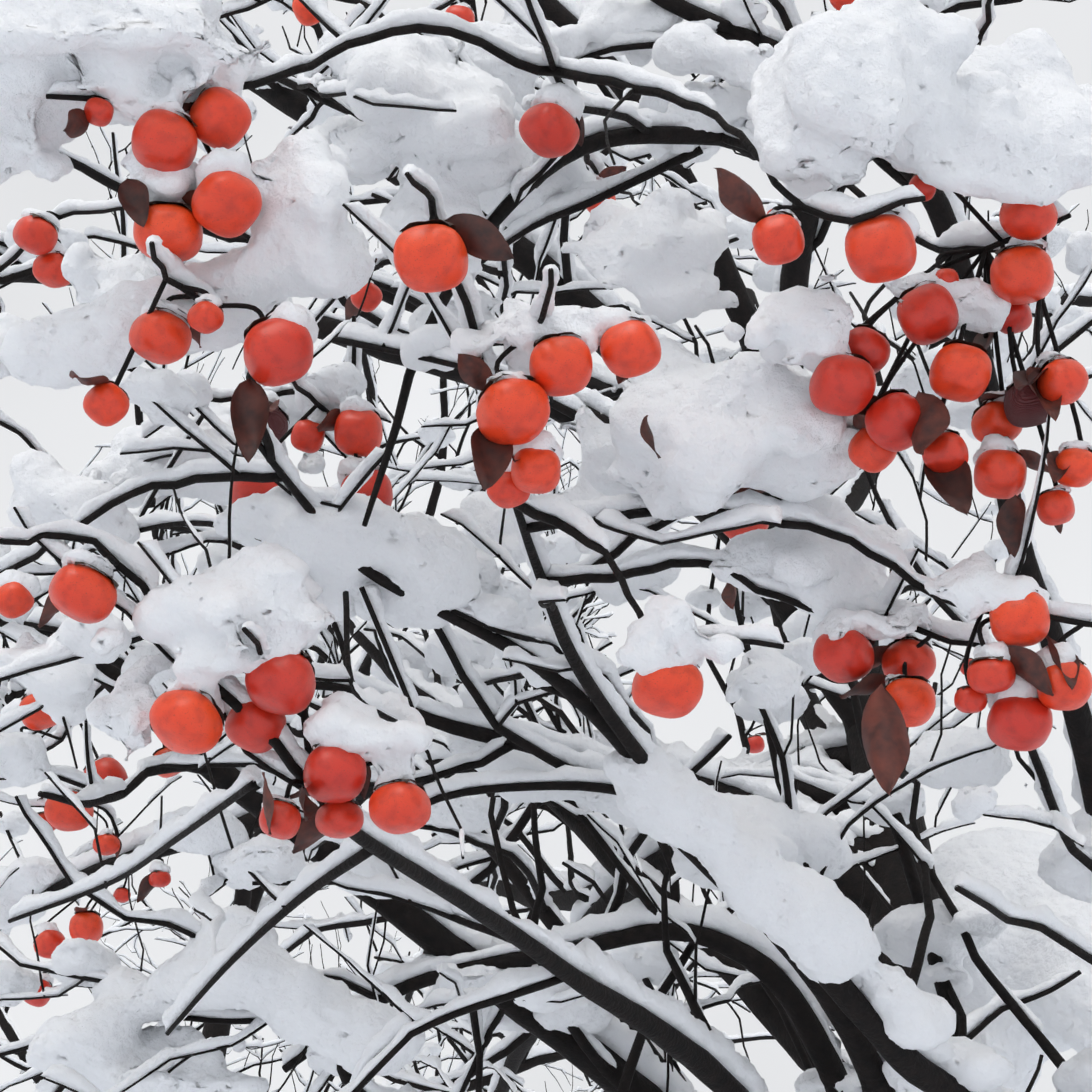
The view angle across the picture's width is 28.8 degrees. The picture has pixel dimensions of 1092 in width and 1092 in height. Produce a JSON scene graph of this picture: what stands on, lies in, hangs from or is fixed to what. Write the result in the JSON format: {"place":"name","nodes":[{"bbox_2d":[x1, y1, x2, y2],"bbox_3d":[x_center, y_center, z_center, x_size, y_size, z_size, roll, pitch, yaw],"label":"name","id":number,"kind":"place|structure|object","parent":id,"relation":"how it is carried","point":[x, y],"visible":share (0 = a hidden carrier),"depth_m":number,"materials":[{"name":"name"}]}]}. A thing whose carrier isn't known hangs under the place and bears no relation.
{"place":"outdoors","nodes":[
{"label":"outdoors","id":0,"kind":"place"},
{"bbox_2d":[0,0,1091,1091],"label":"tree branches","id":1,"kind":"object","parent":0,"point":[777,1005],"visible":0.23,"depth_m":2.95,"materials":[{"name":"black plant"}]},
{"bbox_2d":[0,582,33,618],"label":"persimmon","id":2,"kind":"object","parent":1,"relation":"attached to","point":[16,599],"visible":1,"depth_m":2.39,"materials":[{"name":"orange"}]},
{"bbox_2d":[13,213,58,254],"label":"persimmon","id":3,"kind":"object","parent":1,"relation":"attached to","point":[34,234],"visible":1,"depth_m":2.99,"materials":[{"name":"red"}]},
{"bbox_2d":[19,694,55,729],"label":"persimmon","id":4,"kind":"object","parent":1,"relation":"attached to","point":[40,720],"visible":0.42,"depth_m":3.18,"materials":[{"name":"red"}]},
{"bbox_2d":[38,595,58,627],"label":"dry leaf","id":5,"kind":"object","parent":1,"relation":"attached to","point":[50,610],"visible":0.31,"depth_m":2.03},
{"bbox_2d":[33,929,64,958],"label":"persimmon","id":6,"kind":"object","parent":1,"relation":"attached to","point":[48,942],"visible":0.73,"depth_m":4.49,"materials":[{"name":"red"}]},
{"bbox_2d":[32,250,70,287],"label":"persimmon","id":7,"kind":"object","parent":1,"relation":"attached to","point":[46,270],"visible":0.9,"depth_m":3.03,"materials":[{"name":"red"}]},
{"bbox_2d":[44,788,93,831],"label":"persimmon","id":8,"kind":"object","parent":1,"relation":"attached to","point":[60,816],"visible":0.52,"depth_m":4.50,"materials":[{"name":"red"}]},
{"bbox_2d":[63,108,88,137],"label":"dry leaf","id":9,"kind":"object","parent":1,"relation":"attached to","point":[77,125],"visible":1,"depth_m":1.98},
{"bbox_2d":[48,561,118,623],"bbox_3d":[-0.437,0.043,2.011,0.063,0.056,0.063,32,-18,-16],"label":"persimmon","id":10,"kind":"object","parent":1,"relation":"attached to","point":[78,591],"visible":0.98,"depth_m":1.99,"materials":[{"name":"red"}]},
{"bbox_2d":[69,910,103,940],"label":"persimmon","id":11,"kind":"object","parent":1,"relation":"attached to","point":[86,924],"visible":0.77,"depth_m":4.48,"materials":[{"name":"red"}]},
{"bbox_2d":[69,370,109,385],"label":"dry leaf","id":12,"kind":"object","parent":1,"relation":"attached to","point":[97,380],"visible":0.96,"depth_m":1.96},
{"bbox_2d":[84,95,113,126],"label":"persimmon","id":13,"kind":"object","parent":1,"relation":"attached to","point":[99,111],"visible":1,"depth_m":2.00,"materials":[{"name":"red"}]},
{"bbox_2d":[83,757,127,780],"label":"persimmon","id":14,"kind":"object","parent":1,"relation":"attached to","point":[107,766],"visible":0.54,"depth_m":3.19,"materials":[{"name":"red"}]},
{"bbox_2d":[83,380,129,426],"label":"persimmon","id":15,"kind":"object","parent":1,"relation":"attached to","point":[106,404],"visible":1,"depth_m":1.98,"materials":[{"name":"red"}]},
{"bbox_2d":[93,833,119,855],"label":"persimmon","id":16,"kind":"object","parent":1,"relation":"attached to","point":[109,843],"visible":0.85,"depth_m":4.50,"materials":[{"name":"red"}]},
{"bbox_2d":[118,178,148,227],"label":"dry leaf","id":17,"kind":"object","parent":1,"relation":"hanging from","point":[133,196],"visible":0.98,"depth_m":1.99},
{"bbox_2d":[137,873,154,902],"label":"dry leaf","id":18,"kind":"object","parent":1,"relation":"attached to","point":[145,888],"visible":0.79,"depth_m":4.53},
{"bbox_2d":[149,870,170,887],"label":"persimmon","id":19,"kind":"object","parent":1,"relation":"attached to","point":[159,878],"visible":1,"depth_m":4.51,"materials":[{"name":"red"}]},
{"bbox_2d":[129,307,191,364],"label":"persimmon","id":20,"kind":"object","parent":1,"relation":"attached to","point":[158,336],"visible":0.94,"depth_m":2.00,"materials":[{"name":"red"}]},
{"bbox_2d":[131,106,197,171],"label":"persimmon","id":21,"kind":"object","parent":1,"relation":"attached to","point":[162,140],"visible":0.98,"depth_m":1.98,"materials":[{"name":"red"}]},
{"bbox_2d":[133,201,202,260],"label":"persimmon","id":22,"kind":"object","parent":1,"relation":"attached to","point":[176,228],"visible":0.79,"depth_m":1.99,"materials":[{"name":"red"}]},
{"bbox_2d":[149,690,223,754],"bbox_3d":[-0.339,0.164,2.006,0.065,0.057,0.065,-1,-47,31],"label":"persimmon","id":23,"kind":"object","parent":1,"relation":"attached to","point":[186,722],"visible":1,"depth_m":1.98,"materials":[{"name":"red"}]},
{"bbox_2d":[187,299,223,333],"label":"persimmon","id":24,"kind":"object","parent":1,"relation":"attached to","point":[205,317],"visible":1,"depth_m":1.98,"materials":[{"name":"red"}]},
{"bbox_2d":[189,87,251,148],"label":"persimmon","id":25,"kind":"object","parent":1,"relation":"attached to","point":[220,117],"visible":0.96,"depth_m":2.00,"materials":[{"name":"red"}]},
{"bbox_2d":[191,171,261,237],"bbox_3d":[-0.302,-0.325,2.005,0.061,0.058,0.061,28,-62,-34],"label":"persimmon","id":26,"kind":"object","parent":1,"relation":"attached to","point":[226,204],"visible":1,"depth_m":1.98,"materials":[{"name":"red"}]},
{"bbox_2d":[230,378,269,461],"bbox_3d":[-0.277,-0.119,1.981,0.036,0.089,0.022,3,-20,-13],"label":"dry leaf","id":27,"kind":"object","parent":1,"relation":"attached to","point":[249,408],"visible":1,"depth_m":1.99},
{"bbox_2d":[232,481,277,503],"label":"persimmon","id":28,"kind":"object","parent":1,"relation":"attached to","point":[241,489],"visible":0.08,"depth_m":2.46,"materials":[{"name":"red"}]},
{"bbox_2d":[225,701,285,752],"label":"persimmon","id":29,"kind":"object","parent":1,"relation":"attached to","point":[251,726],"visible":0.71,"depth_m":2.04,"materials":[{"name":"red"}]},
{"bbox_2d":[262,772,273,834],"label":"dry leaf","id":30,"kind":"object","parent":1,"relation":"attached to","point":[268,803],"visible":0.98,"depth_m":1.99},
{"bbox_2d":[243,315,312,386],"bbox_3d":[-0.253,-0.185,1.999,0.065,0.062,0.065,-20,-32,-21],"label":"persimmon","id":31,"kind":"object","parent":1,"relation":"attached to","point":[277,351],"visible":0.94,"depth_m":1.98,"materials":[{"name":"red"}]},
{"bbox_2d":[267,401,289,439],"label":"dry leaf","id":32,"kind":"object","parent":1,"relation":"attached to","point":[278,420],"visible":0.33,"depth_m":2.61,"materials":[{"name":"brown"}]},
{"bbox_2d":[259,798,300,839],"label":"persimmon","id":33,"kind":"object","parent":1,"relation":"attached to","point":[286,821],"visible":0.96,"depth_m":2.00,"materials":[{"name":"red"}]},
{"bbox_2d":[245,650,315,714],"bbox_3d":[-0.252,0.127,2.023,0.065,0.063,0.065,9,-37,12],"label":"persimmon","id":34,"kind":"object","parent":1,"relation":"attached to","point":[284,685],"visible":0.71,"depth_m":2.00,"materials":[{"name":"red"}]},
{"bbox_2d":[292,0,318,25],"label":"persimmon","id":35,"kind":"object","parent":1,"relation":"attached to","point":[304,16],"visible":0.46,"depth_m":3.01,"materials":[{"name":"red"}]},
{"bbox_2d":[291,418,324,452],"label":"persimmon","id":36,"kind":"object","parent":1,"relation":"attached to","point":[307,436],"visible":0.94,"depth_m":2.51,"materials":[{"name":"red"}]},
{"bbox_2d":[292,813,324,853],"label":"dry leaf","id":37,"kind":"object","parent":1,"relation":"attached to","point":[309,834],"visible":0.5,"depth_m":2.07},
{"bbox_2d":[299,786,317,820],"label":"dry leaf","id":38,"kind":"object","parent":1,"relation":"attached to","point":[309,807],"visible":1,"depth_m":1.98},
{"bbox_2d":[316,408,339,431],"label":"dry leaf","id":39,"kind":"object","parent":1,"relation":"attached to","point":[327,423],"visible":0.62,"depth_m":2.49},
{"bbox_2d":[303,744,366,802],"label":"persimmon","id":40,"kind":"object","parent":1,"relation":"attached to","point":[334,774],"visible":0.98,"depth_m":2.00,"materials":[{"name":"red"}]},
{"bbox_2d":[315,800,363,838],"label":"persimmon","id":41,"kind":"object","parent":1,"relation":"attached to","point":[340,820],"visible":0.81,"depth_m":2.03,"materials":[{"name":"red"}]},
{"bbox_2d":[334,410,382,456],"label":"persimmon","id":42,"kind":"object","parent":1,"relation":"attached to","point":[360,433],"visible":1,"depth_m":2.48,"materials":[{"name":"red"}]},
{"bbox_2d":[351,282,382,311],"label":"persimmon","id":43,"kind":"object","parent":1,"relation":"attached to","point":[373,300],"visible":0.79,"depth_m":2.98,"materials":[{"name":"red"}]},
{"bbox_2d":[341,470,392,505],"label":"persimmon","id":44,"kind":"object","parent":1,"relation":"attached to","point":[385,495],"visible":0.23,"depth_m":2.48,"materials":[{"name":"red"}]},
{"bbox_2d":[369,779,430,833],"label":"persimmon","id":45,"kind":"object","parent":1,"relation":"attached to","point":[402,807],"visible":0.98,"depth_m":1.99,"materials":[{"name":"red"}]},
{"bbox_2d":[393,219,467,292],"bbox_3d":[-0.104,-0.262,1.915,0.065,0.060,0.065,-5,-26,10],"label":"persimmon","id":46,"kind":"object","parent":1,"relation":"attached to","point":[430,256],"visible":1,"depth_m":1.89,"materials":[{"name":"red"}]},
{"bbox_2d":[445,4,474,21],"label":"persimmon","id":47,"kind":"object","parent":1,"relation":"attached to","point":[465,13],"visible":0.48,"depth_m":3.49,"materials":[{"name":"red"}]},
{"bbox_2d":[457,354,492,390],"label":"dry leaf","id":48,"kind":"object","parent":1,"relation":"hanging from","point":[475,372],"visible":0.9,"depth_m":1.98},
{"bbox_2d":[444,213,513,260],"bbox_3d":[-0.060,-0.277,1.916,0.072,0.018,0.036,28,-62,12],"label":"dry leaf","id":49,"kind":"object","parent":1,"relation":"attached to","point":[483,238],"visible":0.94,"depth_m":1.91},
{"bbox_2d":[471,428,512,490],"bbox_3d":[-0.052,-0.085,1.971,0.041,0.083,0.014,10,-33,-16],"label":"dry leaf","id":50,"kind":"object","parent":1,"relation":"hanging from","point":[491,461],"visible":0.81,"depth_m":1.97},
{"bbox_2d":[486,472,529,508],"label":"persimmon","id":51,"kind":"object","parent":1,"relation":"attached to","point":[504,491],"visible":0.67,"depth_m":2.02,"materials":[{"name":"red"}]},
{"bbox_2d":[476,374,549,444],"bbox_3d":[-0.031,-0.128,1.981,0.065,0.063,0.065,0,-29,-27],"label":"persimmon","id":52,"kind":"object","parent":1,"relation":"attached to","point":[513,411],"visible":1,"depth_m":1.96,"materials":[{"name":"red"}]},
{"bbox_2d":[511,448,560,493],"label":"persimmon","id":53,"kind":"object","parent":1,"relation":"attached to","point":[535,471],"visible":1,"depth_m":1.99,"materials":[{"name":"red"}]},
{"bbox_2d":[0,0,1091,1091],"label":"snow clumps","id":54,"kind":"object","parent":1,"relation":"on","point":[855,87],"visible":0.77,"depth_m":2.32,"materials":[{"name":"white"}]},
{"bbox_2d":[0,0,1091,1091],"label":"snow on branches","id":55,"kind":"structure","parent":1,"relation":"attached to","point":[582,753],"depth_m":2.77,"materials":[{"name":"white"}]},
{"bbox_2d":[519,102,580,157],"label":"persimmon","id":56,"kind":"object","parent":1,"relation":"attached to","point":[549,130],"visible":1,"depth_m":2.27,"materials":[{"name":"red"}]},
{"bbox_2d":[529,332,592,396],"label":"persimmon","id":57,"kind":"object","parent":1,"relation":"attached to","point":[559,365],"visible":0.98,"depth_m":1.97,"materials":[{"name":"red"}]},
{"bbox_2d":[600,316,661,377],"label":"persimmon","id":58,"kind":"object","parent":1,"relation":"attached to","point":[630,348],"visible":1,"depth_m":1.99,"materials":[{"name":"red"}]},
{"bbox_2d":[640,415,660,458],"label":"dry leaf","id":59,"kind":"object","parent":1,"relation":"hanging from","point":[646,433],"visible":1,"depth_m":1.98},
{"bbox_2d":[632,665,703,718],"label":"persimmon","id":60,"kind":"object","parent":1,"relation":"attached to","point":[674,692],"visible":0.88,"depth_m":1.99,"materials":[{"name":"red"}]},
{"bbox_2d":[721,583,736,609],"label":"dry leaf","id":61,"kind":"object","parent":1,"relation":"attached to","point":[728,595],"visible":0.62,"depth_m":2.38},
{"bbox_2d":[715,168,765,222],"bbox_3d":[0.176,-0.329,1.977,0.026,0.030,0.083,-21,-38,30],"label":"dry leaf","id":62,"kind":"object","parent":1,"relation":"attached to","point":[739,197],"visible":0.92,"depth_m":1.97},
{"bbox_2d":[748,735,764,752],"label":"persimmon","id":63,"kind":"object","parent":1,"relation":"attached to","point":[757,743],"visible":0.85,"depth_m":5.95,"materials":[{"name":"red"}]},
{"bbox_2d":[752,211,804,264],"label":"persimmon","id":64,"kind":"object","parent":1,"relation":"attached to","point":[778,239],"visible":1,"depth_m":1.96,"materials":[{"name":"red"}]},
{"bbox_2d":[809,352,875,415],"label":"persimmon","id":65,"kind":"object","parent":1,"relation":"attached to","point":[841,385],"visible":0.98,"depth_m":2.07,"materials":[{"name":"red"}]},
{"bbox_2d":[813,630,873,682],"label":"persimmon","id":66,"kind":"object","parent":1,"relation":"attached to","point":[848,657],"visible":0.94,"depth_m":2.18,"materials":[{"name":"red"}]},
{"bbox_2d":[839,673,886,698],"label":"dry leaf","id":67,"kind":"object","parent":1,"relation":"attached to","point":[869,684],"visible":0.69,"depth_m":2.18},
{"bbox_2d":[848,324,890,373],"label":"persimmon","id":68,"kind":"object","parent":1,"relation":"attached to","point":[870,343],"visible":0.65,"depth_m":2.10,"materials":[{"name":"red"}]},
{"bbox_2d":[848,428,896,472],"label":"persimmon","id":69,"kind":"object","parent":1,"relation":"attached to","point":[866,452],"visible":0.67,"depth_m":2.13,"materials":[{"name":"red"}]},
{"bbox_2d":[845,210,916,282],"bbox_3d":[0.314,-0.281,1.991,0.065,0.064,0.065,-11,-26,17],"label":"persimmon","id":70,"kind":"object","parent":1,"relation":"attached to","point":[881,248],"visible":0.98,"depth_m":1.97,"materials":[{"name":"red"}]},
{"bbox_2d":[861,684,909,795],"bbox_3d":[0.336,0.195,2.113,0.047,0.124,0.026,-13,-34,20],"label":"dry leaf","id":71,"kind":"object","parent":1,"relation":"hanging from","point":[885,739],"visible":1,"depth_m":2.11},
{"bbox_2d":[865,389,920,451],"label":"persimmon","id":72,"kind":"object","parent":1,"relation":"attached to","point":[891,417],"visible":0.96,"depth_m":2.08,"materials":[{"name":"red"}]},
{"bbox_2d":[882,636,935,679],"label":"persimmon","id":73,"kind":"object","parent":1,"relation":"attached to","point":[920,661],"visible":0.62,"depth_m":2.21,"materials":[{"name":"red"}]},
{"bbox_2d":[885,675,935,726],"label":"persimmon","id":74,"kind":"object","parent":1,"relation":"attached to","point":[914,697],"visible":0.77,"depth_m":2.16,"materials":[{"name":"red"}]},
{"bbox_2d":[909,175,935,201],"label":"persimmon","id":75,"kind":"object","parent":1,"relation":"attached to","point":[927,191],"visible":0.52,"depth_m":2.06,"materials":[{"name":"red"}]},
{"bbox_2d":[897,280,958,344],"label":"persimmon","id":76,"kind":"object","parent":1,"relation":"attached to","point":[927,314],"visible":1,"depth_m":2.08,"materials":[{"name":"red"}]},
{"bbox_2d":[911,390,949,454],"bbox_3d":[0.367,-0.118,2.058,0.045,0.093,0.029,-25,-46,27],"label":"dry leaf","id":77,"kind":"object","parent":1,"relation":"attached to","point":[932,424],"visible":0.9,"depth_m":2.06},
{"bbox_2d":[922,429,968,472],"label":"persimmon","id":78,"kind":"object","parent":1,"relation":"attached to","point":[945,451],"visible":0.88,"depth_m":2.06,"materials":[{"name":"red"}]},
{"bbox_2d":[936,267,958,282],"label":"persimmon","id":79,"kind":"object","parent":1,"relation":"attached to","point":[948,274],"visible":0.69,"depth_m":2.10,"materials":[{"name":"red"}]},
{"bbox_2d":[924,461,972,515],"bbox_3d":[0.391,-0.064,2.056,0.042,0.087,0.017,-15,-42,-4],"label":"dry leaf","id":80,"kind":"object","parent":1,"relation":"attached to","point":[954,489],"visible":0.81,"depth_m":2.05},
{"bbox_2d":[929,339,991,401],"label":"persimmon","id":81,"kind":"object","parent":1,"relation":"attached to","point":[960,370],"visible":1,"depth_m":2.06,"materials":[{"name":"red"}]},
{"bbox_2d":[954,685,986,712],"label":"persimmon","id":82,"kind":"object","parent":1,"relation":"attached to","point":[968,699],"visible":0.83,"depth_m":2.09,"materials":[{"name":"red"}]},
{"bbox_2d":[967,656,1015,693],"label":"persimmon","id":83,"kind":"object","parent":1,"relation":"attached to","point":[986,675],"visible":0.98,"depth_m":2.06,"materials":[{"name":"red"}]},
{"bbox_2d":[971,399,1021,441],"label":"persimmon","id":84,"kind":"object","parent":1,"relation":"attached to","point":[989,418],"visible":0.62,"depth_m":2.13,"materials":[{"name":"red"}]},
{"bbox_2d":[974,448,1026,498],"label":"persimmon","id":85,"kind":"object","parent":1,"relation":"attached to","point":[1000,474],"visible":0.98,"depth_m":2.09,"materials":[{"name":"red"}]},
{"bbox_2d":[996,495,1025,557],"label":"dry leaf","id":86,"kind":"object","parent":1,"relation":"attached to","point":[1010,518],"visible":1,"depth_m":2.08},
{"bbox_2d":[1000,304,1031,333],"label":"persimmon","id":87,"kind":"object","parent":1,"relation":"attached to","point":[1019,319],"visible":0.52,"depth_m":2.12,"materials":[{"name":"red"}]},
{"bbox_2d":[989,590,1049,646],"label":"persimmon","id":88,"kind":"object","parent":1,"relation":"attached to","point":[1025,622],"visible":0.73,"depth_m":2.05,"materials":[{"name":"red"}]},
{"bbox_2d":[987,697,1052,750],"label":"persimmon","id":89,"kind":"object","parent":1,"relation":"attached to","point":[1019,724],"visible":0.94,"depth_m":2.08,"materials":[{"name":"red"}]},
{"bbox_2d":[990,243,1053,304],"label":"persimmon","id":90,"kind":"object","parent":1,"relation":"attached to","point":[1020,275],"visible":1,"depth_m":2.07,"materials":[{"name":"red"}]},
{"bbox_2d":[1004,383,1050,427],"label":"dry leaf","id":91,"kind":"object","parent":1,"relation":"attached to","point":[1023,407],"visible":0.69,"depth_m":2.09,"materials":[{"name":"brown"}]},
{"bbox_2d":[999,203,1057,240],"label":"persimmon","id":92,"kind":"object","parent":1,"relation":"attached to","point":[1030,222],"visible":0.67,"depth_m":2.07,"materials":[{"name":"red"}]},
{"bbox_2d":[1007,645,1053,695],"bbox_3d":[0.468,0.120,2.061,0.068,0.022,0.033,36,-57,15],"label":"dry leaf","id":93,"kind":"object","parent":1,"relation":"attached to","point":[1029,666],"visible":0.98,"depth_m":2.06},
{"bbox_2d":[1013,368,1047,389],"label":"dry leaf","id":94,"kind":"object","parent":1,"relation":"attached to","point":[1020,380],"visible":0.9,"depth_m":2.06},
{"bbox_2d":[1019,449,1048,472],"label":"dry leaf","id":95,"kind":"object","parent":1,"relation":"attached to","point":[1031,458],"visible":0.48,"depth_m":2.13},
{"bbox_2d":[1026,366,1061,420],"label":"dry leaf","id":96,"kind":"object","parent":1,"relation":"attached to","point":[1052,408],"visible":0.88,"depth_m":2.05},
{"bbox_2d":[1036,488,1074,525],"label":"persimmon","id":97,"kind":"object","parent":1,"relation":"attached to","point":[1055,507],"visible":0.98,"depth_m":2.08,"materials":[{"name":"red"}]},
{"bbox_2d":[1047,451,1069,482],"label":"dry leaf","id":98,"kind":"object","parent":1,"relation":"attached to","point":[1056,473],"visible":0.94,"depth_m":2.07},
{"bbox_2d":[1045,634,1079,689],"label":"dry leaf","id":99,"kind":"object","parent":1,"relation":"attached to","point":[1071,682],"visible":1,"depth_m":2.05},
{"bbox_2d":[1037,356,1088,404],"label":"persimmon","id":100,"kind":"object","parent":1,"relation":"attached to","point":[1067,379],"visible":0.96,"depth_m":2.05,"materials":[{"name":"red"}]},
{"bbox_2d":[1037,659,1091,710],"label":"persimmon","id":101,"kind":"object","parent":1,"relation":"attached to","point":[1065,697],"visible":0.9,"depth_m":2.05,"materials":[{"name":"red"}]},
{"bbox_2d":[1056,446,1091,487],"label":"persimmon","id":102,"kind":"object","parent":1,"relation":"attached to","point":[1078,473],"visible":0.96,"depth_m":2.07,"materials":[{"name":"red"}]},
{"bbox_2d":[0,0,1091,1091],"label":"sky","id":103,"kind":"structure","parent":0,"point":[58,419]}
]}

